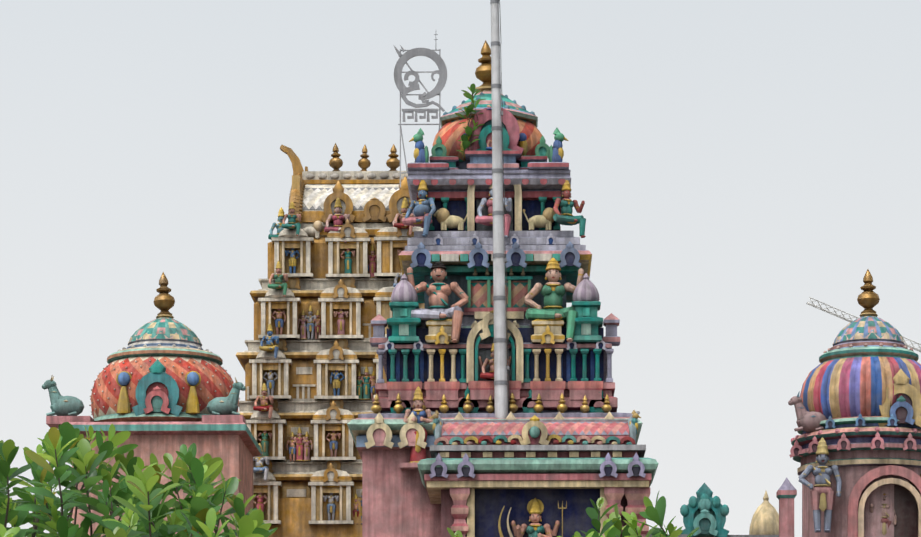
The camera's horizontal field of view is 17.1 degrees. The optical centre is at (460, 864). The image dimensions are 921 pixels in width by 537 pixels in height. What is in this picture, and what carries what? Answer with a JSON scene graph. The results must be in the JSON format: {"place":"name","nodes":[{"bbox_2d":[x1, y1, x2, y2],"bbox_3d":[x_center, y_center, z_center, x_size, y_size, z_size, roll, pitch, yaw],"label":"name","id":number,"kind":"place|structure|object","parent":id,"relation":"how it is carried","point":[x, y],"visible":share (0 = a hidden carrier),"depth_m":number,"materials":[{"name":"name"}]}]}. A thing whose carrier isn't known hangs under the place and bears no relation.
{"place":"outdoors","nodes":[
{"label":"outdoors","id":0,"kind":"place"},
{"bbox_2d":[0,422,277,536],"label":"tree","id":1,"kind":"object","parent":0,"point":[131,489],"depth_m":13.49,"materials":[{"name":"green plant"}]},
{"bbox_2d":[394,34,446,186],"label":"metal sign","id":2,"kind":"object","parent":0,"point":[405,57],"visible":0.94,"depth_m":70.80,"materials":[{"name":"grey metal"}]},
{"bbox_2d":[447,528,462,536],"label":"tree","id":3,"kind":"object","parent":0,"point":[458,533],"visible":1,"depth_m":15.82,"materials":[{"name":"green plant"}]},
{"bbox_2d":[0,0,920,536],"label":"sky","id":4,"kind":"structure","parent":0,"point":[734,164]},
{"bbox_2d":[557,491,698,536],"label":"tree","id":5,"kind":"object","parent":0,"point":[612,526],"depth_m":14.96,"materials":[{"name":"green plant"}]},
{"label":"ground","id":6,"kind":"structure","parent":0,"visible":0},
{"bbox_2d":[42,314,260,536],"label":"domed shrine","id":7,"kind":"object","parent":6,"relation":"on","point":[163,384],"visible":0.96,"depth_m":66.36,"materials":[{"name":"paint"}]},
{"bbox_2d":[154,272,174,314],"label":"finial","id":8,"kind":"object","parent":7,"relation":"on","point":[164,301],"visible":0.88,"depth_m":67.81,"materials":[{"name":"paint"}]},
{"bbox_2d":[236,171,424,536],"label":"temple tower","id":9,"kind":"structure","parent":6,"relation":"on","point":[303,380],"depth_m":72.66,"materials":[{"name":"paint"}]},
{"bbox_2d":[263,143,414,536],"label":"roof ornaments","id":10,"kind":"object","parent":9,"relation":"on","point":[374,208],"visible":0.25,"depth_m":73.16,"materials":[{"name":"paint"}]},
{"bbox_2d":[347,85,642,536],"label":"temple tower","id":11,"kind":"structure","parent":6,"relation":"on","point":[435,349],"depth_m":57.75,"materials":[{"name":"paint"}]},
{"bbox_2d":[454,83,484,158],"bbox_3d":[0.192,-14.156,58.529,0.611,1.410,0.575,0,0,1],"label":"plant","id":12,"kind":"object","parent":11,"relation":"on","point":[468,130],"depth_m":58.47,"materials":[{"name":"green plant"}]},
{"bbox_2d":[371,40,611,413],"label":"finials","id":13,"kind":"object","parent":11,"relation":"on","point":[483,72],"visible":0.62,"depth_m":57.35,"materials":[{"name":"gold metal"}]},
{"bbox_2d":[490,0,508,418],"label":"flag mast","id":14,"kind":"object","parent":11,"relation":"on","point":[501,383],"visible":0.98,"depth_m":57.19,"materials":[{"name":"grey metal"}]},
{"bbox_2d":[417,410,686,536],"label":"temple entrance","id":15,"kind":"object","parent":6,"relation":"on","point":[476,476],"visible":1,"depth_m":54.77,"materials":[{"name":"paint"}]},
{"bbox_2d":[498,501,566,536],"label":"statue's weapons","id":16,"kind":"object","parent":15,"relation":"attached to","point":[509,530],"visible":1,"depth_m":54.81,"materials":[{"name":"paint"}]},
{"bbox_2d":[680,482,778,536],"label":"roof ornaments","id":17,"kind":"object","parent":6,"relation":"on","point":[705,512],"visible":0.98,"depth_m":84.60,"materials":[{"name":"paint"}]},
{"bbox_2d":[776,312,920,536],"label":"domed shrine","id":18,"kind":"object","parent":6,"relation":"on","point":[855,451],"visible":1,"depth_m":60.35,"materials":[{"name":"paint"}]},
{"bbox_2d":[857,269,879,313],"bbox_3d":[8.186,-11.491,61.607,0.456,0.923,0.449,0,0,1],"label":"finial","id":19,"kind":"object","parent":18,"relation":"on","point":[868,298],"visible":0.92,"depth_m":61.49,"materials":[{"name":"paint"}]},
{"bbox_2d":[806,297,920,351],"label":"tower crane","id":20,"kind":"object","parent":6,"relation":"on","point":[846,319],"visible":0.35,"depth_m":418.68,"materials":[{"name":"grey metal"}]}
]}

